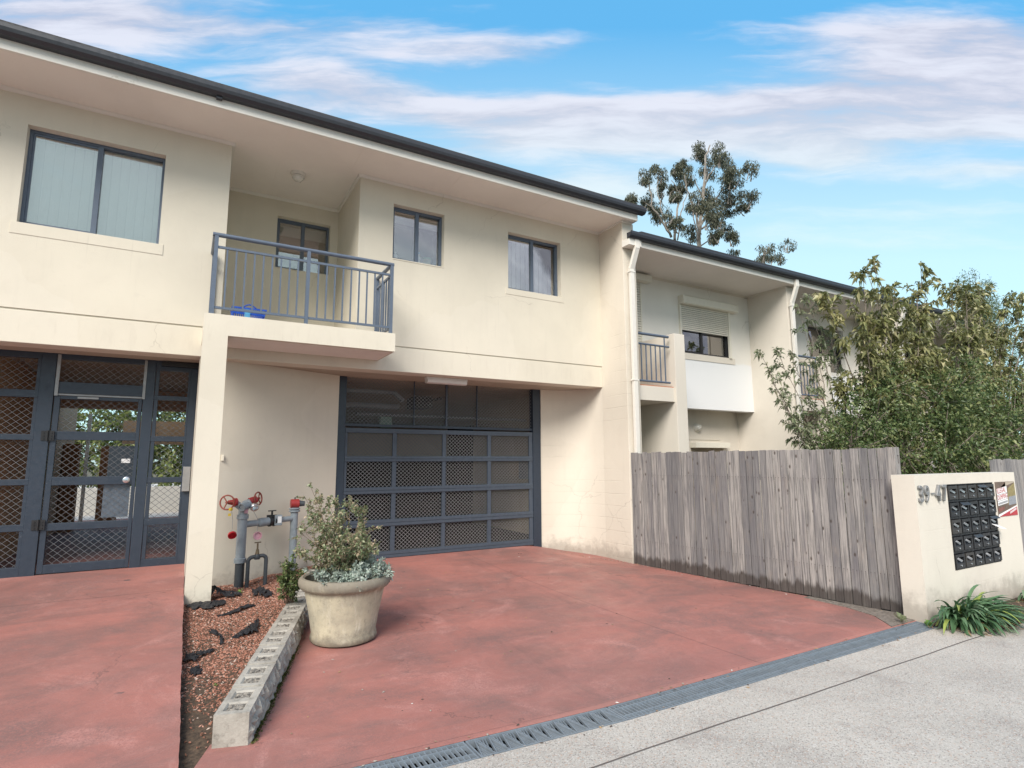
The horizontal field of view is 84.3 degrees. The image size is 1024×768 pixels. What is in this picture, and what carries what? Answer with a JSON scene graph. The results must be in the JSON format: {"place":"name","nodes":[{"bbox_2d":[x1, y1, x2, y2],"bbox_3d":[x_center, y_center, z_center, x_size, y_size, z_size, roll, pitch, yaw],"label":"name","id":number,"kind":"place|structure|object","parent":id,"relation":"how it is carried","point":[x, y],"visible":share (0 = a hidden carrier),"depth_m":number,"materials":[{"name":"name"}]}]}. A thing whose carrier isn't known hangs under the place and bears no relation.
{"place":"outdoors","nodes":[
{"label":"outdoors","id":0,"kind":"place"},
{"bbox_2d":[0,516,177,567],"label":"passage floor","id":1,"kind":"structure","parent":0,"point":[98,544],"depth_m":8.59,"materials":[{"name":"red concrete"}]},
{"bbox_2d":[0,564,184,767],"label":"entry path","id":2,"kind":"structure","parent":0,"point":[90,667],"depth_m":4.02,"materials":[{"name":"red concrete"}]},
{"bbox_2d":[74,484,180,520],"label":"yard paving","id":3,"kind":"structure","parent":0,"point":[154,514],"depth_m":13.48,"materials":[{"name":"grey concrete"}]},
{"bbox_2d":[75,486,179,515],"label":"wall","id":4,"kind":"structure","parent":3,"relation":"on","point":[152,499],"depth_m":14.37,"materials":[{"name":"white paint"}]},
{"bbox_2d":[74,409,185,487],"bbox_3d":[-12.819,1.889,16.782,8.158,4.164,1.563,4,-9,-30],"label":"hedge","id":5,"kind":"object","parent":3,"relation":"on","point":[156,447],"visible":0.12,"depth_m":17.25,"materials":[{"name":"green plant"}]},
{"bbox_2d":[178,565,314,767],"bbox_3d":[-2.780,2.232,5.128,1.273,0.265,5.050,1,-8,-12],"label":"mulch","id":6,"kind":"object","parent":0,"point":[247,591],"visible":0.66,"depth_m":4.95,"materials":[{"name":"wood"}]},
{"bbox_2d":[189,665,201,675],"bbox_3d":[-2.348,2.122,4.196,0.090,0.025,0.260,4,-9,-30],"label":"weed mat scrap","id":7,"kind":"object","parent":6,"relation":"on","point":[195,670],"visible":1,"depth_m":4.18,"materials":[{"name":"black fabric"}]},
{"bbox_2d":[183,648,213,661],"bbox_3d":[-2.504,2.139,4.473,0.185,0.040,0.270,-1,-8,8],"label":"weed mat scrap","id":8,"kind":"object","parent":6,"relation":"on","point":[191,656],"visible":1,"depth_m":4.47,"materials":[{"name":"black fabric"}]},
{"bbox_2d":[185,599,225,609],"bbox_3d":[-3.074,2.213,5.682,0.364,0.030,0.405,4,-9,-30],"label":"weed mat scrap","id":9,"kind":"object","parent":6,"relation":"on","point":[203,605],"visible":1,"depth_m":5.66,"materials":[{"name":"black fabric"}]},
{"bbox_2d":[209,628,222,644],"bbox_3d":[-2.518,2.147,4.821,0.075,0.058,0.434,7,-11,-43],"label":"weed mat scrap","id":10,"kind":"object","parent":6,"relation":"on","point":[214,631],"visible":1,"depth_m":4.81,"materials":[{"name":"black fabric"}]},
{"bbox_2d":[211,585,241,596],"bbox_3d":[-3.106,2.209,6.114,0.304,0.098,0.537,4,-9,-30],"label":"weed mat scrap","id":11,"kind":"object","parent":6,"relation":"on","point":[223,592],"visible":0.92,"depth_m":5.99,"materials":[{"name":"black fabric"}]},
{"bbox_2d":[217,604,254,616],"bbox_3d":[-2.687,2.206,5.519,0.132,0.045,0.394,-3,-8,21],"label":"weed mat scrap","id":12,"kind":"object","parent":6,"relation":"on","point":[238,609],"visible":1,"depth_m":5.49,"materials":[{"name":"black fabric"}]},
{"bbox_2d":[232,618,258,638],"bbox_3d":[-2.306,2.168,5.037,0.177,0.041,0.508,0,-8,-3],"label":"weed mat scrap","id":13,"kind":"object","parent":6,"relation":"on","point":[247,629],"visible":1,"depth_m":4.94,"materials":[{"name":"black fabric"}]},
{"bbox_2d":[245,542,267,587],"bbox_3d":[-3.024,2.219,6.692,0.239,0.681,0.067,3,-9,-25],"label":"water pipe","id":14,"kind":"object","parent":6,"relation":"on","point":[257,556],"visible":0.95,"depth_m":6.69,"materials":[{"name":"grey metal"}]},
{"bbox_2d":[219,492,304,587],"bbox_3d":[-3.008,1.952,6.903,0.276,1.268,1.065,-6,-10,36],"label":"fire hydrant booster","id":15,"kind":"object","parent":6,"relation":"on","point":[243,507],"visible":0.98,"depth_m":6.73,"materials":[{"name":"grey paint"}]},
{"bbox_2d":[252,586,272,596],"bbox_3d":[-2.731,2.258,6.168,0.213,0.041,0.580,4,-9,-30],"label":"weed mat scrap","id":16,"kind":"object","parent":6,"relation":"on","point":[261,590],"visible":1,"depth_m":6.10,"materials":[{"name":"black fabric"}]},
{"bbox_2d":[276,554,306,603],"bbox_3d":[-2.118,1.893,5.465,0.324,0.515,0.449,4,-9,-30],"label":"green shrub","id":17,"kind":"object","parent":6,"relation":"on","point":[288,579],"visible":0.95,"depth_m":5.40,"materials":[{"name":"green plant"}]},
{"bbox_2d":[81,466,696,767],"bbox_3d":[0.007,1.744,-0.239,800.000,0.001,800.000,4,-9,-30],"label":"ground","id":18,"kind":"structure","parent":0,"point":[154,475],"depth_m":11.96,"materials":[{"name":"concrete"}]},
{"bbox_2d":[0,19,646,604],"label":"apartment building","id":19,"kind":"structure","parent":18,"relation":"on","point":[158,223],"depth_m":7.58,"materials":[{"name":"paint"}]},
{"bbox_2d":[9,129,165,254],"bbox_3d":[-4.774,-2.158,6.499,1.384,1.243,0.266,4,-9,-30],"label":"window","id":20,"kind":"structure","parent":19,"relation":"in","point":[75,190],"depth_m":6.52,"materials":[{"name":"grey glass"}]},
{"bbox_2d":[230,304,266,318],"bbox_3d":[-3.091,-0.811,6.629,0.370,0.194,0.257,4,-9,-30],"label":"plastic basket","id":21,"kind":"object","parent":19,"relation":"on","point":[253,315],"visible":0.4,"depth_m":6.53,"materials":[{"name":"blue plastic"}]},
{"bbox_2d":[275,218,328,275],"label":"window","id":22,"kind":"structure","parent":19,"relation":"in","point":[299,234],"depth_m":9.13,"materials":[{"name":"grey glass"}]},
{"bbox_2d":[392,207,443,267],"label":"window","id":23,"kind":"structure","parent":19,"relation":"in","point":[414,232],"depth_m":9.19,"materials":[{"name":"grey glass"}]},
{"bbox_2d":[422,257,430,264],"bbox_3d":[-1.297,-1.836,8.595,0.136,0.139,0.136,4,-9,-30],"label":"storage tub","id":24,"kind":"object","parent":19,"relation":"on","point":[426,260],"visible":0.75,"depth_m":8.54,"materials":[{"name":"white plastic"}]},
{"bbox_2d":[342,428,533,558],"bbox_3d":[-1.048,1.696,8.987,3.230,1.915,0.051,4,-9,-30],"label":"garage door leaf","id":25,"kind":"structure","parent":19,"relation":"in","point":[443,488],"depth_m":8.94,"materials":[{"name":"paint"}]},
{"bbox_2d":[505,235,563,302],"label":"window","id":26,"kind":"structure","parent":19,"relation":"in","point":[532,264],"depth_m":9.45,"materials":[{"name":"glass"}]},
{"bbox_2d":[624,140,761,246],"bbox_3d":[12.285,-5.723,36.837,11.603,24.683,4.522,4,-9,-30],"label":"gum tree","id":27,"kind":"object","parent":18,"relation":"on","point":[707,201],"visible":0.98,"depth_m":37.75,"materials":[{"name":"green plant"}]},
{"bbox_2d":[726,238,796,265],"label":"gum tree","id":28,"kind":"object","parent":18,"relation":"on","point":[765,257],"visible":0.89,"depth_m":40.67,"materials":[{"name":"green plant"}]},
{"bbox_2d":[344,500,528,551],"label":"garage floor","id":29,"kind":"structure","parent":0,"point":[419,532],"depth_m":11.88,"materials":[{"name":"grey concrete"}]},
{"bbox_2d":[0,0,1023,465],"label":"sky","id":30,"kind":"structure","parent":0,"point":[892,130],"materials":[{"name":"blue"}]},
{"bbox_2d":[194,545,914,767],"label":"driveway","id":31,"kind":"structure","parent":0,"point":[582,656],"depth_m":4.83,"materials":[{"name":"red concrete"}]},
{"bbox_2d":[211,686,267,748],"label":"edging block","id":32,"kind":"structure","parent":31,"relation":"on","point":[239,715],"depth_m":3.25,"materials":[{"name":"grey concrete"}]},
{"bbox_2d":[232,663,279,709],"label":"edging block","id":33,"kind":"structure","parent":31,"relation":"on","point":[267,676],"depth_m":3.78,"materials":[{"name":"grey concrete"}]},
{"bbox_2d":[247,644,287,683],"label":"edging block","id":34,"kind":"structure","parent":31,"relation":"on","point":[276,654],"depth_m":4.16,"materials":[{"name":"grey concrete"}]},
{"bbox_2d":[251,645,299,743],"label":"moss tufts","id":35,"kind":"object","parent":31,"relation":"on","point":[272,701],"visible":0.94,"depth_m":3.82,"materials":[{"name":"green plant"}]},
{"bbox_2d":[259,628,295,666],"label":"edging block","id":36,"kind":"structure","parent":31,"relation":"on","point":[286,637],"depth_m":4.53,"materials":[{"name":"grey concrete"}]},
{"bbox_2d":[270,615,302,648],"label":"edging block","id":37,"kind":"structure","parent":31,"relation":"on","point":[293,622],"depth_m":4.92,"materials":[{"name":"grey concrete"}]},
{"bbox_2d":[278,604,307,634],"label":"edging block","id":38,"kind":"structure","parent":31,"relation":"on","point":[301,610],"depth_m":5.30,"materials":[{"name":"grey concrete"}]},
{"bbox_2d":[286,594,308,619],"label":"edging block","id":39,"kind":"structure","parent":31,"relation":"on","point":[301,598],"depth_m":5.65,"materials":[{"name":"grey concrete"}]},
{"bbox_2d":[298,571,390,647],"bbox_3d":[-1.515,2.011,5.123,0.812,0.558,0.812,4,-9,-30],"label":"plant pot","id":40,"kind":"object","parent":31,"relation":"on","point":[342,614],"visible":0.8,"depth_m":4.84,"materials":[{"name":"concrete"}]},
{"bbox_2d":[289,482,382,577],"bbox_3d":[-1.589,1.357,5.124,0.846,0.936,0.676,4,-9,-30],"label":"potted shrub","id":41,"kind":"object","parent":40,"relation":"in","point":[339,554],"visible":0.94,"depth_m":5.08,"materials":[{"name":"green plant"}]},
{"bbox_2d":[299,554,393,591],"bbox_3d":[-1.514,1.723,5.187,0.800,0.304,0.878,4,-9,-30],"label":"silver ground cover","id":42,"kind":"object","parent":40,"relation":"in","point":[371,567],"visible":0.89,"depth_m":5.01,"materials":[{"name":"green plant"}]},
{"bbox_2d":[270,548,921,765],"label":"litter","id":43,"kind":"object","parent":31,"relation":"on","point":[616,702],"visible":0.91,"depth_m":4.05,"materials":[{"name":"brown plant"}]},
{"bbox_2d":[631,447,903,613],"bbox_3d":[3.042,1.749,7.478,0.132,1.738,3.764,6,-10,-36],"label":"paling fence","id":44,"kind":"object","parent":31,"relation":"on","point":[675,548],"visible":0.98,"depth_m":7.04,"materials":[{"name":"grey wood"}]},
{"bbox_2d":[804,596,914,627],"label":"fence foot soil","id":45,"kind":"structure","parent":31,"relation":"on","point":[890,618],"depth_m":5.95,"materials":[{"name":"brown soil"}]},
{"bbox_2d":[894,612,906,622],"bbox_3d":[3.837,2.303,5.560,0.100,0.094,0.142,4,-9,-30],"label":"weed","id":46,"kind":"object","parent":45,"relation":"on","point":[902,618],"visible":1,"depth_m":5.57,"materials":[{"name":"green plant"}]},
{"bbox_2d":[402,629,886,767],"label":"drain bed","id":47,"kind":"object","parent":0,"point":[427,762],"depth_m":3.50,"materials":[{"name":"grey concrete"}]},
{"bbox_2d":[444,623,1023,767],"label":"footpath","id":48,"kind":"structure","parent":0,"point":[937,698],"depth_m":3.48,"materials":[{"name":"concrete"}]},
{"bbox_2d":[354,741,479,767],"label":"drain grate","id":49,"kind":"object","parent":48,"relation":"on","point":[423,757],"visible":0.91,"depth_m":3.08,"materials":[{"name":"metal"}]},
{"bbox_2d":[465,707,627,757],"bbox_3d":[0.225,2.100,3.392,1.004,0.046,0.208,4,-9,-26],"label":"drain grate","id":50,"kind":"object","parent":48,"relation":"on","point":[484,749],"visible":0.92,"depth_m":3.38,"materials":[{"name":"metal"}]},
{"bbox_2d":[607,678,735,719],"bbox_3d":[1.107,2.160,3.859,0.990,0.047,0.208,4,-9,-30],"label":"drain grate","id":51,"kind":"object","parent":48,"relation":"on","point":[643,706],"visible":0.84,"depth_m":3.85,"materials":[{"name":"metal"}]},
{"bbox_2d":[713,655,819,687],"bbox_3d":[1.976,2.224,4.352,0.990,0.047,0.208,4,-9,-30],"label":"drain grate","id":52,"kind":"object","parent":48,"relation":"on","point":[750,675],"visible":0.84,"depth_m":4.34,"materials":[{"name":"metal"}]},
{"bbox_2d":[797,636,887,662],"bbox_3d":[2.843,2.288,4.844,0.990,0.047,0.208,4,-9,-30],"label":"drain grate","id":53,"kind":"object","parent":48,"relation":"on","point":[831,652],"visible":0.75,"depth_m":4.84,"materials":[{"name":"metal"}]},
{"bbox_2d":[865,621,937,642],"bbox_3d":[3.688,2.350,5.323,0.935,0.047,0.208,4,-9,-30],"label":"drain grate","id":54,"kind":"object","parent":48,"relation":"on","point":[901,631],"visible":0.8,"depth_m":5.31,"materials":[{"name":"metal"}]},
{"bbox_2d":[932,597,1023,628],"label":"planting soil","id":55,"kind":"structure","parent":48,"relation":"on","point":[1017,604],"depth_m":6.13,"materials":[{"name":"brown soil"}]},
{"bbox_2d":[891,472,1023,622],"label":"letterbox wall","id":56,"kind":"structure","parent":55,"relation":"on","point":[954,543],"depth_m":6.00,"materials":[{"name":"beige paint"}]},
{"bbox_2d":[994,481,1017,516],"bbox_3d":[5.896,1.367,6.740,0.520,0.400,0.008,4,-9,-30],"label":"warning sign","id":57,"kind":"object","parent":56,"relation":"attached to","point":[1006,499],"visible":1,"depth_m":6.73,"materials":[{"name":"white paper"}]},
{"bbox_2d":[926,584,1023,636],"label":"strap leaf plant","id":58,"kind":"object","parent":55,"relation":"on","point":[977,613],"visible":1,"depth_m":5.36,"materials":[{"name":"green plant"}]},
{"bbox_2d":[1018,590,1023,600],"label":"strap leaf plant","id":59,"kind":"object","parent":55,"relation":"on","point":[1020,596],"visible":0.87,"depth_m":6.43,"materials":[{"name":"green plant"}]},
{"bbox_2d":[660,528,890,610],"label":"front yard","id":60,"kind":"structure","parent":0,"point":[810,577],"depth_m":7.55,"materials":[{"name":"concrete"}]},
{"bbox_2d":[622,230,807,539],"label":"terrace house","id":61,"kind":"structure","parent":60,"relation":"on","point":[710,321],"depth_m":11.39,"materials":[{"name":"paint"}]},
{"bbox_2d":[681,306,728,357],"bbox_3d":[3.746,-0.869,12.019,1.850,1.690,0.934,4,-9,-30],"label":"window","id":62,"kind":"structure","parent":61,"relation":"in","point":[694,342],"depth_m":11.68,"materials":[{"name":"black metal"}]},
{"bbox_2d":[691,448,721,529],"bbox_3d":[4.078,2.267,11.748,0.950,1.860,0.030,4,-9,-30],"label":"door","id":63,"kind":"structure","parent":61,"relation":"in","point":[692,449],"depth_m":11.80,"materials":[{"name":"white paint"}]},
{"bbox_2d":[753,293,861,545],"bbox_3d":[4.436,0.631,8.406,2.403,4.237,0.795,4,-9,-30],"label":"leafy shrub","id":64,"kind":"object","parent":60,"relation":"on","point":[800,431],"visible":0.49,"depth_m":8.51,"materials":[{"name":"green plant"}]},
{"bbox_2d":[794,273,911,538],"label":"terrace house","id":65,"kind":"structure","parent":60,"relation":"on","point":[810,284],"depth_m":13.20,"materials":[{"name":"concrete"}]},
{"bbox_2d":[807,326,840,372],"bbox_3d":[7.361,-0.611,14.165,1.930,1.790,0.934,4,-9,-30],"label":"window","id":66,"kind":"structure","parent":65,"relation":"in","point":[812,335],"depth_m":13.88,"materials":[{"name":"grey glass"}]},
{"bbox_2d":[806,357,953,562],"bbox_3d":[5.283,1.117,8.074,2.506,3.157,1.218,4,-9,-30],"label":"dense bush","id":67,"kind":"object","parent":60,"relation":"on","point":[879,434],"visible":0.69,"depth_m":8.08,"materials":[{"name":"green plant"}]},
{"bbox_2d":[812,255,957,485],"bbox_3d":[5.859,0.372,8.716,2.732,4.821,1.000,3,-9,-25],"label":"leafy shrub","id":68,"kind":"object","parent":60,"relation":"on","point":[871,335],"visible":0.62,"depth_m":8.63,"materials":[{"name":"green plant"}]},
{"bbox_2d":[899,302,985,473],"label":"terrace house","id":69,"kind":"structure","parent":60,"relation":"on","point":[940,341],"depth_m":15.57,"materials":[{"name":"tile"}]},
{"bbox_2d":[897,276,1023,471],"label":"leafy shrub","id":70,"kind":"object","parent":60,"relation":"on","point":[969,338],"visible":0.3,"depth_m":10.62,"materials":[{"name":"green plant"}]},
{"bbox_2d":[902,352,1023,473],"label":"dense bush","id":71,"kind":"object","parent":60,"relation":"on","point":[979,450],"visible":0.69,"depth_m":8.87,"materials":[{"name":"green plant"}]},
{"bbox_2d":[953,268,1023,409],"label":"fine leaved tree","id":72,"kind":"object","parent":60,"relation":"on","point":[993,304],"visible":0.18,"depth_m":14.67,"materials":[{"name":"green plant"}]},
{"bbox_2d":[989,458,1023,550],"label":"paling fence","id":73,"kind":"object","parent":60,"relation":"on","point":[1016,466],"visible":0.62,"depth_m":7.66,"materials":[{"name":"grey wood"}]}
]}

